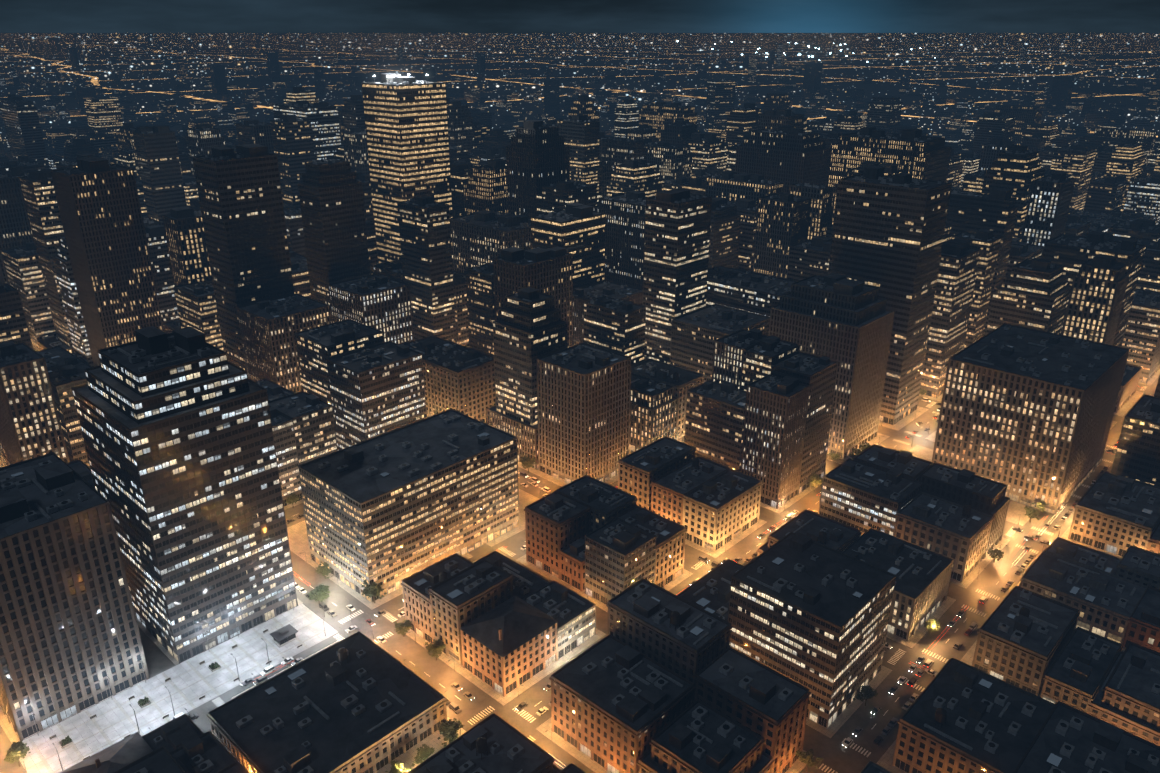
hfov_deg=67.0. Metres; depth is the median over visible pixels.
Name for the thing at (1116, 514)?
building
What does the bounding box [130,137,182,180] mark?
building
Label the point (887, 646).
car
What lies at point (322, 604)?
car
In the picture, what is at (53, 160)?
building
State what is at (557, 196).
building
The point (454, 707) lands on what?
car
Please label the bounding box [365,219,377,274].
building
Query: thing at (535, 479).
car
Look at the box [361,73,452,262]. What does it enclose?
tower
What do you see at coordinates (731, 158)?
building
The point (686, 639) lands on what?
building
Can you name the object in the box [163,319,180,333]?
building podium
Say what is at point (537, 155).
building
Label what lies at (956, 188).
building
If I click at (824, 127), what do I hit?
building
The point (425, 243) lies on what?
building
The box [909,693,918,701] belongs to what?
car
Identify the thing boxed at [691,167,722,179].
building
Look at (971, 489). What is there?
building
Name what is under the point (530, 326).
building
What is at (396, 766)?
tree
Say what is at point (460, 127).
building
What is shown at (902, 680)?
car
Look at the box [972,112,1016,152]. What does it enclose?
building
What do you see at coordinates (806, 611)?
building
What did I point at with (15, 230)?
building
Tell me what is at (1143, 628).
building
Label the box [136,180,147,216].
building
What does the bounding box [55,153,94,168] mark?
building
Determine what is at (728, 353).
building
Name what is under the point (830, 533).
building
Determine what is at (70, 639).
office building
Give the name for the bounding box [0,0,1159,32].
sky
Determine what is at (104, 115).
building
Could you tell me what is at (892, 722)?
car
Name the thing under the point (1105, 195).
building
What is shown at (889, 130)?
building
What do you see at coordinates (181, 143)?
building
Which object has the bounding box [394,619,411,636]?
tree
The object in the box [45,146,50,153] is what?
building
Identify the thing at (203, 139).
building
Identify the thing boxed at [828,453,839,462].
tree
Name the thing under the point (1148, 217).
building
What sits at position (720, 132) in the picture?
building
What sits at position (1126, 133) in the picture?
building
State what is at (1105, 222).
building
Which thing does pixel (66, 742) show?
planter
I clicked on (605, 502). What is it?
building
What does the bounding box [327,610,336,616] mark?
car
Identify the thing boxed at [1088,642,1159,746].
building
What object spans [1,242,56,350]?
building
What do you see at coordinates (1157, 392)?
building
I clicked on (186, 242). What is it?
building
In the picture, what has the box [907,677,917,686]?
car
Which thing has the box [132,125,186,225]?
building
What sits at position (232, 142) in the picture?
building
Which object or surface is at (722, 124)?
building
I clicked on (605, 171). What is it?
building
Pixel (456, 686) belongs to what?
car
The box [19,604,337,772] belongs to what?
plaza paving
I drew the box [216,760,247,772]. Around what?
building
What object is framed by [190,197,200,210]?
building
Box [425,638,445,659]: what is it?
tree
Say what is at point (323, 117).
building
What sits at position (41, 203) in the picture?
building
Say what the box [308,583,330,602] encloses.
tree
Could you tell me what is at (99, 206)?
building
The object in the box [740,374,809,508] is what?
building
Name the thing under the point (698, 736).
building
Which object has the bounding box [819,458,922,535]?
building
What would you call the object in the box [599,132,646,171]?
building
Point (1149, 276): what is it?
building
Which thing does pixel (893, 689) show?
car
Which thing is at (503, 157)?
building
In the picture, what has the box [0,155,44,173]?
building
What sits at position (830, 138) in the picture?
building
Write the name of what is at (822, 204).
building
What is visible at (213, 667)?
planter
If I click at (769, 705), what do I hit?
building
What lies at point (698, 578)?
road markings
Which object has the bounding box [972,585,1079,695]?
building
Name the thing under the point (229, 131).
building
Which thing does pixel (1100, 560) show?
building
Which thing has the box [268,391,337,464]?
building
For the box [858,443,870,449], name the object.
tree
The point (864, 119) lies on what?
building
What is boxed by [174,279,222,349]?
building
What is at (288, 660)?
car
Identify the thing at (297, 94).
building
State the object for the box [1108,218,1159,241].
building
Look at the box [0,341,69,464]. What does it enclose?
building
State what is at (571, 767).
building
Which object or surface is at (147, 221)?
building
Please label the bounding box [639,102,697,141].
building
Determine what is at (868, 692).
tree
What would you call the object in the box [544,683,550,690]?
car
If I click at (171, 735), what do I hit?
building
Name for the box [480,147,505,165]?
building
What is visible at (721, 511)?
building
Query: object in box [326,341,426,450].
building
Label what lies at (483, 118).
building
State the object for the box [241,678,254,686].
car
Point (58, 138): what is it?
building
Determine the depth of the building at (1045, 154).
1056.99 m
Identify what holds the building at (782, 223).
on the ground
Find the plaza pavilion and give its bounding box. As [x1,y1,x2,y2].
[270,624,297,646]
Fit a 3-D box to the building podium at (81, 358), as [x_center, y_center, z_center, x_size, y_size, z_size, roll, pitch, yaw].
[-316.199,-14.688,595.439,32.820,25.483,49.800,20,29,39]
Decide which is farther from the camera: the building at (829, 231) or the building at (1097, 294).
the building at (829, 231)
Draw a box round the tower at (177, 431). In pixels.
[71,326,297,663]
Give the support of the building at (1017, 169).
on the ground
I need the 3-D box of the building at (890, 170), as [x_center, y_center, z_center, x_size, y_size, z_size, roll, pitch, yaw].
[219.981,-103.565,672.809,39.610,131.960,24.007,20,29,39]
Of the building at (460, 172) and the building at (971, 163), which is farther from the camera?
the building at (971, 163)
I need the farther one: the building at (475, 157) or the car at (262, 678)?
the building at (475, 157)
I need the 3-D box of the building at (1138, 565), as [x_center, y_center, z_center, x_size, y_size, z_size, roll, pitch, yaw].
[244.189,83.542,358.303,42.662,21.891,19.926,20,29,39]
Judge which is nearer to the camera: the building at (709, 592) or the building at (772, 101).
the building at (709, 592)
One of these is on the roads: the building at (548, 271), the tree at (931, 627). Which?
the tree at (931, 627)
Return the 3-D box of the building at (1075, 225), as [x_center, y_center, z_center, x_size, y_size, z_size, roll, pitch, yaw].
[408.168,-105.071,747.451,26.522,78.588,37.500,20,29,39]
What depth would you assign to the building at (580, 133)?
807.75 m
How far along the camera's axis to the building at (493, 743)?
257.70 m
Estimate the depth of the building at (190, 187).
824.86 m
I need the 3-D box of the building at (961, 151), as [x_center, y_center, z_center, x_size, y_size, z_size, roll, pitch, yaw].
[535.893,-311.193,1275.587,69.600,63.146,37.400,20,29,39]
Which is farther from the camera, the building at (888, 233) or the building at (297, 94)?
the building at (297, 94)
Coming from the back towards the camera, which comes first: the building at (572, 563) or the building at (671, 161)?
the building at (671, 161)
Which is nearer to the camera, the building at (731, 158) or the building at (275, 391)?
the building at (275, 391)
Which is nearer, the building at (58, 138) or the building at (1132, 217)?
the building at (1132, 217)
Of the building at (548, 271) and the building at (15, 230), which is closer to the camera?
the building at (548, 271)
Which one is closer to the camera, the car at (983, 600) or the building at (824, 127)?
the car at (983, 600)
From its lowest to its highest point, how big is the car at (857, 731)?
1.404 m
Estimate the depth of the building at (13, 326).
501.34 m
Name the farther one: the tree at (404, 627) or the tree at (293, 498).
the tree at (293, 498)
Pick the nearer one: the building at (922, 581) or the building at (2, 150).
the building at (922, 581)
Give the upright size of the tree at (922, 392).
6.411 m
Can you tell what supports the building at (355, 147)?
on the ground
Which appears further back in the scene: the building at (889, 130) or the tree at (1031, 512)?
the building at (889, 130)
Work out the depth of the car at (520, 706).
311.20 m
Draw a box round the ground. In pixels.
[0,33,1159,628]
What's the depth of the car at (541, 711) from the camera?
308.74 m
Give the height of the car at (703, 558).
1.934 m
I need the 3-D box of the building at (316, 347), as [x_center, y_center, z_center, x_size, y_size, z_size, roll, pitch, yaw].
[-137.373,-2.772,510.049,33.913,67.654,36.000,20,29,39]
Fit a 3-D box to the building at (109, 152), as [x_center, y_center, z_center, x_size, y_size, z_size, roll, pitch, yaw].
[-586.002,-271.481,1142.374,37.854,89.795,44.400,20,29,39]
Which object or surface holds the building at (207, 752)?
on the ground
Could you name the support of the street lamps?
on the sidewalks
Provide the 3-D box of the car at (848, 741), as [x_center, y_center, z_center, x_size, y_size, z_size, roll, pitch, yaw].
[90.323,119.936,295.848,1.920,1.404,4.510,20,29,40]
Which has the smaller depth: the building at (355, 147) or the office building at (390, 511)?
the office building at (390, 511)
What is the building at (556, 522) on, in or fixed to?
on the ground
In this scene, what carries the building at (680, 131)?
on the ground
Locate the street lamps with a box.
[0,376,1148,772]
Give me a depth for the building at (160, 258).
641.63 m
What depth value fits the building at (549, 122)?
957.22 m
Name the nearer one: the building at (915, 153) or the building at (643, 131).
the building at (915, 153)
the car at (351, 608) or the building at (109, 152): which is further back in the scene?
the building at (109, 152)
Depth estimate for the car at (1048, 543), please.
410.60 m
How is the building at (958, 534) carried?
on the ground
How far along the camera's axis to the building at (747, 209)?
704.91 m
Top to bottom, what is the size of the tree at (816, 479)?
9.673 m
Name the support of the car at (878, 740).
on the roads
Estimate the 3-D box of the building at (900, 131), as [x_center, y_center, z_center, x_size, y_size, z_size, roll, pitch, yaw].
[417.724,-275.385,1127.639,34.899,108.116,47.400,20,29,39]
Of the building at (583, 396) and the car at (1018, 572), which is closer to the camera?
the car at (1018, 572)
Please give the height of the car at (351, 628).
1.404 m
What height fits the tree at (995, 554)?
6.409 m
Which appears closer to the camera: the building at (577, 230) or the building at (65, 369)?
the building at (65, 369)
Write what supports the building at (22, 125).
on the ground
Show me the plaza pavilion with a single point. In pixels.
(284, 635)
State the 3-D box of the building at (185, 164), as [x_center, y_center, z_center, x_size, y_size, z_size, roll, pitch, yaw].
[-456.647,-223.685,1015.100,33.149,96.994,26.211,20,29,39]
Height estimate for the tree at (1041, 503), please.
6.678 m
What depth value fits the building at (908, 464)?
428.94 m
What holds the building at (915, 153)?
on the ground
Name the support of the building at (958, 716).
on the ground
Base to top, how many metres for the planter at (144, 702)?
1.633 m
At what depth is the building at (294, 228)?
718.76 m
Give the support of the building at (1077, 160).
on the ground
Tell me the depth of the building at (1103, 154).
1073.92 m
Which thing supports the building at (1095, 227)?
on the ground
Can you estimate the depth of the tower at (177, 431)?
326.05 m
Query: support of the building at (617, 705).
on the ground
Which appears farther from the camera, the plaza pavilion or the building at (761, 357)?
the building at (761, 357)
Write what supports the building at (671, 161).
on the ground
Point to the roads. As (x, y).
(834, 755)
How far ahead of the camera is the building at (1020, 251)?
641.02 m
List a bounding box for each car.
[169,712,183,721]
[189,713,198,719]
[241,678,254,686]
[253,674,267,684]
[261,665,274,674]
[281,657,293,664]
[291,657,303,665]
[298,587,306,593]
[319,602,328,610]
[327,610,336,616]
[345,625,357,632]
[346,604,355,610]
[365,619,374,625]
[375,610,386,616]
[376,636,385,643]
[449,702,461,713]
[451,682,461,690]
[463,691,474,699]
[515,701,527,710]
[519,471,527,477]
[531,477,539,482]
[536,706,548,715]
[541,487,550,491]
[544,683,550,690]
[698,555,709,562]
[711,561,719,566]
[744,557,752,562]
[842,737,852,747]
[852,726,862,736]
[871,705,880,714]
[873,735,883,745]
[881,725,891,735]
[885,642,891,648]
[888,717,898,726]
[889,685,898,693]
[897,676,906,684]
[902,701,911,710]
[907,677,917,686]
[908,664,916,672]
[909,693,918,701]
[916,655,924,662]
[916,669,924,676]
[923,659,933,667]
[925,668,937,676]
[947,620,955,626]
[953,642,961,649]
[956,610,964,616]
[964,629,971,636]
[969,622,977,630]
[979,596,987,603]
[1001,586,1008,591]
[1006,580,1013,585]
[1012,527,1022,531]
[1015,569,1022,574]
[1040,540,1050,545]
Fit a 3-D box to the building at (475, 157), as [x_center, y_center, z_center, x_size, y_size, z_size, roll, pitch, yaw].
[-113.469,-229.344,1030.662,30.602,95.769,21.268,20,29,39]
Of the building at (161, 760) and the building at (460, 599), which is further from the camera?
the building at (460, 599)
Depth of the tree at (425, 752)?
285.08 m
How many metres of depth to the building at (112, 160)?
991.20 m
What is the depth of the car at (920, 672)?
327.11 m
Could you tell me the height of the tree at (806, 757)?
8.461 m
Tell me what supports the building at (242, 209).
on the ground
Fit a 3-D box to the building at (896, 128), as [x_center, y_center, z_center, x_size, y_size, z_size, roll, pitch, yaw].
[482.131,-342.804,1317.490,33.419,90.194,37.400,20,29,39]
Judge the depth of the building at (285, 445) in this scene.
437.13 m
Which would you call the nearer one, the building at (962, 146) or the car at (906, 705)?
the car at (906, 705)
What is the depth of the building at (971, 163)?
1003.97 m
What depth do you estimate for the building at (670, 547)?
379.93 m
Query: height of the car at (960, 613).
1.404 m
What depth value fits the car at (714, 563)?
393.16 m
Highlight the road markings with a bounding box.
[212,386,1151,772]
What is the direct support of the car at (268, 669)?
on the roads
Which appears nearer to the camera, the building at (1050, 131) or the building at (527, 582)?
the building at (527, 582)
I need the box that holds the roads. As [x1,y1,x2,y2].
[0,377,1158,772]
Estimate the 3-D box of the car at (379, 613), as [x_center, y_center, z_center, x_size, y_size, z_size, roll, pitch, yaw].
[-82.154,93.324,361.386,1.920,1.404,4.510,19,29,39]
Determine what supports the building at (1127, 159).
on the ground
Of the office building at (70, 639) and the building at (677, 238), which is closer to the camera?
the office building at (70, 639)
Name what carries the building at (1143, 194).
on the ground
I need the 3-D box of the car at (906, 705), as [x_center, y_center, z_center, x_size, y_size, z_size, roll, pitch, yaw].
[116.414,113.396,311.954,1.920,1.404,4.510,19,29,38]
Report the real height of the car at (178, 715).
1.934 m
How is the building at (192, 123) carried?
on the ground
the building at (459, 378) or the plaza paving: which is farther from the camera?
the building at (459, 378)
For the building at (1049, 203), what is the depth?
675.13 m
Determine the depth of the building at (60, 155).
1240.69 m
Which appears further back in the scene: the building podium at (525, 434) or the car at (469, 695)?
the building podium at (525, 434)
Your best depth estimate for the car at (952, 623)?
354.52 m
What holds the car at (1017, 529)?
on the roads
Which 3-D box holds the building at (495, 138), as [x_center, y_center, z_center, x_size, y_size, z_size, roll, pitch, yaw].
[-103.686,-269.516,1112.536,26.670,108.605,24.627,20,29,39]
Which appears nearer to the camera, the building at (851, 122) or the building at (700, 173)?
the building at (700, 173)
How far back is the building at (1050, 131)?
1280.30 m
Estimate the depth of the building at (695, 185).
816.64 m
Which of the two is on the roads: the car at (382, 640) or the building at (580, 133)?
the car at (382, 640)
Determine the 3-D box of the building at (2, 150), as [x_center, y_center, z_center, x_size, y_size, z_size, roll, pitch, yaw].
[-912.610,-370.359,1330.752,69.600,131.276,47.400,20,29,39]
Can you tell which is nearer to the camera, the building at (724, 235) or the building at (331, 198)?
the building at (331, 198)
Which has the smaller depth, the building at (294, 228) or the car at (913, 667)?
the car at (913, 667)
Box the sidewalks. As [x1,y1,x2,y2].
[0,369,1159,772]
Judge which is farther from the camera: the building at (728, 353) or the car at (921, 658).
the building at (728, 353)
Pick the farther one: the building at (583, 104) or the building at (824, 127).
the building at (824, 127)
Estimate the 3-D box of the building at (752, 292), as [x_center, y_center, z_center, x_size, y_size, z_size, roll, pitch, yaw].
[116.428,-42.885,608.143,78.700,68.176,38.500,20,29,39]
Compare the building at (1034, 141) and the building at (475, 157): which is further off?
the building at (1034, 141)
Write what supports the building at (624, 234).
on the ground
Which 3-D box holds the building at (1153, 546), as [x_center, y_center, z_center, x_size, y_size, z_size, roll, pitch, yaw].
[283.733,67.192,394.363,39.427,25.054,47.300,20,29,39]
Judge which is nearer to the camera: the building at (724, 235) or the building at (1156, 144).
the building at (724, 235)
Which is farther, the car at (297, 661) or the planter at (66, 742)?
the car at (297, 661)
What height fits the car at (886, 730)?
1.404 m
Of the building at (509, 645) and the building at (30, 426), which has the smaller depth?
the building at (509, 645)
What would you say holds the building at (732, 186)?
on the ground
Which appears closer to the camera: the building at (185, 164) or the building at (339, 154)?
the building at (339, 154)
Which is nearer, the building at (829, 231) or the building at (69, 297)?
the building at (69, 297)
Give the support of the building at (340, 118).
on the ground
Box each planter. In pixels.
[58,735,72,748]
[137,696,150,707]
[208,662,220,671]
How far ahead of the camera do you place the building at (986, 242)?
592.62 m
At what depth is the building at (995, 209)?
601.80 m
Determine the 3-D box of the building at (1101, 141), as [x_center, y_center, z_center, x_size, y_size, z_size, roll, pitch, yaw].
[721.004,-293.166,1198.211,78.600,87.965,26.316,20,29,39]
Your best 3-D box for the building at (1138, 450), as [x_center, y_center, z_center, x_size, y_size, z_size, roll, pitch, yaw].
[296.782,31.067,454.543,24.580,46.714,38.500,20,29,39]
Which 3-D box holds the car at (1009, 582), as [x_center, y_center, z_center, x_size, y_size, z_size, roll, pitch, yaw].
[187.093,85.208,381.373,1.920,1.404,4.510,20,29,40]
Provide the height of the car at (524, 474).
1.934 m
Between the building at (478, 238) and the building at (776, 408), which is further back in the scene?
the building at (478, 238)
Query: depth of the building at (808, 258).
612.90 m
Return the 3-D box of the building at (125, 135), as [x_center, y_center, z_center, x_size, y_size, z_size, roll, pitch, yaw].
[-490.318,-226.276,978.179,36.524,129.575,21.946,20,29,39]
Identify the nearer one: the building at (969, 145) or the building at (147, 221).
the building at (147, 221)
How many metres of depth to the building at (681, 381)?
508.54 m
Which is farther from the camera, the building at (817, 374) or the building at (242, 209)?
the building at (242, 209)
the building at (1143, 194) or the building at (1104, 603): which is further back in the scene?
the building at (1143, 194)
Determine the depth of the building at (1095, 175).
1039.10 m
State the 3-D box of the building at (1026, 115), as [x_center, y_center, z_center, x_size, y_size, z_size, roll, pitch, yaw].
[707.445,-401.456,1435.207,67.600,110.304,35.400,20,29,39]
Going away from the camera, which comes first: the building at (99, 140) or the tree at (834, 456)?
the tree at (834, 456)
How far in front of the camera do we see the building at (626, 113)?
1250.61 m
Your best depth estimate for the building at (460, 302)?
618.82 m
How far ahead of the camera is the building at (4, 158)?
1100.00 m
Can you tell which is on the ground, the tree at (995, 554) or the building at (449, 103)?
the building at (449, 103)
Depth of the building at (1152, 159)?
1084.49 m
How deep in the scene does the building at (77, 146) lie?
1029.44 m
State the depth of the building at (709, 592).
346.31 m
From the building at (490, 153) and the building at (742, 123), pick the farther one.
the building at (742, 123)
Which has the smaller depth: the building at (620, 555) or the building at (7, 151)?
the building at (620, 555)
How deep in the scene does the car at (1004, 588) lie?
376.35 m
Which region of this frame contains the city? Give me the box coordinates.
[0,41,1159,152]
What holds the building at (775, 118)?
on the ground
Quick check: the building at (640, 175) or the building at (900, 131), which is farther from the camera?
the building at (900, 131)
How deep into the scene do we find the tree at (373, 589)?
363.90 m
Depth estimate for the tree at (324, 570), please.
382.22 m
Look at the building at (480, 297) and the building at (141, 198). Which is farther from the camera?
the building at (141, 198)
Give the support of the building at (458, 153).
on the ground
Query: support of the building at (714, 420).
on the ground
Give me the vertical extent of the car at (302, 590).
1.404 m
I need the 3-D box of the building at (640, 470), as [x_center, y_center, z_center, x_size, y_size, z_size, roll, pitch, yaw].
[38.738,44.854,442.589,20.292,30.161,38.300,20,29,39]
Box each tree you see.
[4,741,30,766]
[285,493,299,507]
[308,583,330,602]
[315,562,331,578]
[361,579,386,602]
[385,760,411,772]
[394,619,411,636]
[411,744,434,766]
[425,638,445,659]
[437,718,462,746]
[520,454,536,472]
[795,749,822,770]
[806,473,822,491]
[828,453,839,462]
[846,448,863,458]
[853,685,877,705]
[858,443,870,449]
[919,388,926,394]
[924,619,939,634]
[988,548,1003,561]
[1024,506,1039,521]
[1032,500,1045,512]
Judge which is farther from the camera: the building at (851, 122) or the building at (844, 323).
the building at (851, 122)
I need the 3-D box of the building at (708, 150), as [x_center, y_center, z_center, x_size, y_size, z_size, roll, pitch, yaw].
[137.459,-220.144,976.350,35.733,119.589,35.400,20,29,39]
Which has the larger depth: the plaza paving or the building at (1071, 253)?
the building at (1071, 253)
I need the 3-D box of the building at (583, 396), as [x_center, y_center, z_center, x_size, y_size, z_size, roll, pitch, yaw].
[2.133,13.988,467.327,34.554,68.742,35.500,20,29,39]
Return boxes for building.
[0,94,49,169]
[0,133,5,154]
[0,154,8,162]
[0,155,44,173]
[0,166,33,283]
[0,283,32,348]
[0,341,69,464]
[0,437,7,467]
[0,452,149,740]
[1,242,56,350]
[4,148,11,158]
[19,166,74,347]
[36,346,91,467]
[45,127,70,154]
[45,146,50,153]
[47,154,64,169]
[50,157,163,366]
[52,234,92,363]
[55,153,64,157]
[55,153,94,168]
[60,732,152,772]
[63,138,98,161]
[66,459,94,488]
[68,126,89,140]
[74,132,118,157]
[84,98,122,134]
[101,146,117,163]
[109,153,118,163]
[114,146,137,179]
[114,746,185,772]
[116,122,136,149]
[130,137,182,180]
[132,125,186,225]
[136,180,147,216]
[142,713,202,751]
[143,217,161,226]
[145,224,178,322]
[162,207,211,285]
[169,731,236,772]
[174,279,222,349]
[175,131,187,152]
[179,150,191,176]
[182,175,197,206]
[184,123,225,176]
[187,119,214,127]
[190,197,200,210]
[192,144,294,369]
[207,631,446,772]
[212,125,235,138]
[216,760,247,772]
[225,138,237,147]
[235,119,273,153]
[236,293,330,392]
[254,379,293,400]
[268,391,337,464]
[269,407,301,506]
[270,115,314,209]
[272,100,340,160]
[284,87,319,102]
[284,208,305,255]
[289,251,310,297]
[294,319,382,404]
[298,159,370,322]
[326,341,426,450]
[328,274,413,344]
[333,146,344,160]
[338,110,343,145]
[342,95,365,131]
[342,127,369,174]
[355,171,373,220]
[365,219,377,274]
[371,261,402,281]
[397,195,456,342]
[400,553,473,643]
[403,335,495,423]
[408,713,560,772]
[428,559,513,665]
[447,98,451,105]
[447,101,473,153]
[449,145,469,164]
[450,163,477,215]
[450,210,530,272]
[453,270,468,347]
[459,595,558,696]
[463,159,507,214]
[465,262,494,356]
[468,149,485,165]
[471,111,491,129]
[473,122,489,148]
[473,551,549,598]
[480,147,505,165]
[483,129,510,149]
[493,156,505,159]
[493,246,572,346]
[493,287,567,425]
[504,132,514,139]
[506,120,569,217]
[522,581,595,659]
[524,491,591,578]
[531,203,604,289]
[536,181,602,214]
[537,342,630,483]
[546,120,556,124]
[549,634,694,772]
[556,475,637,531]
[557,114,599,192]
[558,536,584,591]
[559,762,585,772]
[568,95,599,120]
[573,281,642,345]
[584,296,645,365]
[585,518,656,604]
[593,191,649,288]
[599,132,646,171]
[599,162,614,196]
[606,159,664,196]
[606,505,686,587]
[606,578,732,702]
[615,99,638,138]
[617,436,696,510]
[625,124,656,141]
[629,373,678,451]
[631,358,704,441]
[636,699,774,772]
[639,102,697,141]
[639,138,692,181]
[643,188,711,363]
[650,456,728,524]
[660,118,700,144]
[664,177,688,189]
[670,304,769,381]
[677,559,743,620]
[679,178,705,194]
[682,468,762,551]
[684,380,745,471]
[685,133,728,174]
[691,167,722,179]
[693,646,810,772]
[705,171,783,205]
[706,265,796,316]
[708,127,726,144]
[708,199,740,268]
[712,197,757,271]
[712,328,767,388]
[716,122,726,127]
[726,103,762,152]
[726,142,742,170]
[728,532,895,728]
[735,125,830,192]
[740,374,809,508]
[741,335,799,390]
[753,193,811,278]
[756,509,861,556]
[758,108,804,129]
[763,92,789,113]
[768,273,893,458]
[771,352,837,494]
[787,236,831,280]
[789,183,833,239]
[796,113,811,131]
[809,118,834,135]
[819,132,840,147]
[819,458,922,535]
[826,225,832,237]
[827,127,951,223]
[828,166,951,424]
[834,110,862,134]
[842,528,953,640]
[852,162,900,175]
[853,444,932,480]
[857,114,866,126]
[860,760,891,772]
[866,96,902,129]
[878,128,894,133]
[889,126,920,132]
[892,657,1054,772]
[893,492,993,582]
[894,129,927,135]
[919,462,1009,556]
[920,238,980,397]
[943,225,953,242]
[945,142,966,149]
[946,148,963,186]
[946,187,1017,336]
[951,186,961,190]
[952,229,1000,347]
[954,149,971,153]
[960,153,979,186]
[962,170,984,192]
[966,141,973,149]
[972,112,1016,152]
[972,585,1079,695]
[978,138,1016,170]
[981,145,1045,241]
[986,258,1071,334]
[992,104,1042,144]
[1006,238,1043,274]
[1013,701,1159,772]
[1019,550,1147,643]
[1021,123,1059,145]
[1021,133,1046,150]
[1021,172,1075,245]
[1034,146,1056,168]
[1040,627,1122,713]
[1041,231,1145,346]
[1045,169,1073,177]
[1047,537,1120,574]
[1051,136,1078,147]
[1051,144,1096,209]
[1061,254,1128,344]
[1064,214,1090,236]
[1068,471,1159,556]
[1069,209,1075,213]
[1074,209,1141,221]
[1079,136,1149,164]
[1080,214,1121,231]
[1084,174,1127,213]
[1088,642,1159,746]
[1089,145,1115,171]
[1089,223,1108,231]
[1090,171,1104,180]
[1094,127,1156,164]
[1104,139,1145,211]
[1104,232,1159,291]
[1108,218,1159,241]
[1111,394,1159,486]
[1116,546,1159,588]
[1119,212,1154,219]
[1122,288,1159,382]
[1122,586,1159,652]
[1123,174,1159,224]
[1141,165,1154,176]
[1146,523,1159,554]
[1147,145,1159,165]
[1152,139,1159,153]
[1153,155,1159,174]
[1154,375,1159,397]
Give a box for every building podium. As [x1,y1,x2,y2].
[37,335,73,352]
[72,352,93,366]
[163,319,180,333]
[486,405,538,469]
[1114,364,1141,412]
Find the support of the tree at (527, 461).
on the roads
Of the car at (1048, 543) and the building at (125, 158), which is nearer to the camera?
the car at (1048, 543)
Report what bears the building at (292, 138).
on the ground
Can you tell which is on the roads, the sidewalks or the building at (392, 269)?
the sidewalks
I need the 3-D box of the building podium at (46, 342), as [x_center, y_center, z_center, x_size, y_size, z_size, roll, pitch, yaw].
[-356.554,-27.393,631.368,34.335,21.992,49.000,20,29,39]
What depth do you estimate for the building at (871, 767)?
268.80 m
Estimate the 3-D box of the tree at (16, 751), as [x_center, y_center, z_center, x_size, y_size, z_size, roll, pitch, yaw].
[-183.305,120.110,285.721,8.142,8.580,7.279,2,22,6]
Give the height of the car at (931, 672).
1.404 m
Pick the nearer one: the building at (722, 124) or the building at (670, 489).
the building at (670, 489)
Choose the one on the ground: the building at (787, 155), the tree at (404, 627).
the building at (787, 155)
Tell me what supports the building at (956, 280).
on the ground
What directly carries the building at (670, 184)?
on the ground
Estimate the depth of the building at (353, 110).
1037.06 m
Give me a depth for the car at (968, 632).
348.96 m
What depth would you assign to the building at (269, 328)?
529.29 m
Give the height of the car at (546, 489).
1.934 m
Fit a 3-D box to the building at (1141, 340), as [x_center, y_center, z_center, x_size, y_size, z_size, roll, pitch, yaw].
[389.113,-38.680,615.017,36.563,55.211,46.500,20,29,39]
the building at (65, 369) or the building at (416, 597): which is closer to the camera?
the building at (416, 597)
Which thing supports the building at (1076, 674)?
on the ground
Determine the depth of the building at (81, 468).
422.81 m
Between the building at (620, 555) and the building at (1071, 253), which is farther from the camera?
the building at (1071, 253)
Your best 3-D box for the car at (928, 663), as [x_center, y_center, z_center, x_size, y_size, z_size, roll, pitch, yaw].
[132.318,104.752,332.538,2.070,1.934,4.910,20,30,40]
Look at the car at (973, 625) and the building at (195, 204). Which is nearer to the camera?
the car at (973, 625)
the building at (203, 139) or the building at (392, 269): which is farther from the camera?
the building at (203, 139)
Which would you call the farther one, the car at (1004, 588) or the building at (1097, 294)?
the building at (1097, 294)
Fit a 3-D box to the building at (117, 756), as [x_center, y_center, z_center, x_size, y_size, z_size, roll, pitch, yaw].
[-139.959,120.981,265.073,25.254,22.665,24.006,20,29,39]
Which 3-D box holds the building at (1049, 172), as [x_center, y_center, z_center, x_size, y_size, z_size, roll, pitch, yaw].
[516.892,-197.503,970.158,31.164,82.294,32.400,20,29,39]
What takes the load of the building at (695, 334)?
on the ground
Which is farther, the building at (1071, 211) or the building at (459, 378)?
the building at (1071, 211)
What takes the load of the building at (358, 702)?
on the ground
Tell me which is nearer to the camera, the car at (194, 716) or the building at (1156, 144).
the car at (194, 716)
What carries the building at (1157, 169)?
on the ground
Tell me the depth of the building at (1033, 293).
521.19 m
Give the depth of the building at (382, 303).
574.11 m
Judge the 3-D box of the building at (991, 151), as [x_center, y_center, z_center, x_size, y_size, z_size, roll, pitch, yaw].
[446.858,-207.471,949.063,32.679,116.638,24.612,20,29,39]
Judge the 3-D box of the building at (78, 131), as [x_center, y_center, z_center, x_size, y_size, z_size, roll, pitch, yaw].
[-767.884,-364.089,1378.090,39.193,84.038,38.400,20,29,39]
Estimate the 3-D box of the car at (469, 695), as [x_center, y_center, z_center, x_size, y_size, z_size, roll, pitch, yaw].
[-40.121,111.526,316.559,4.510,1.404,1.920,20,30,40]
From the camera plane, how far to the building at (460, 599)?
333.68 m
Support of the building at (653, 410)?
on the ground
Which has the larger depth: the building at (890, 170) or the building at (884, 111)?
the building at (884, 111)
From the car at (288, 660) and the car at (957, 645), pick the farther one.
the car at (957, 645)
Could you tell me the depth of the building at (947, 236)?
605.63 m

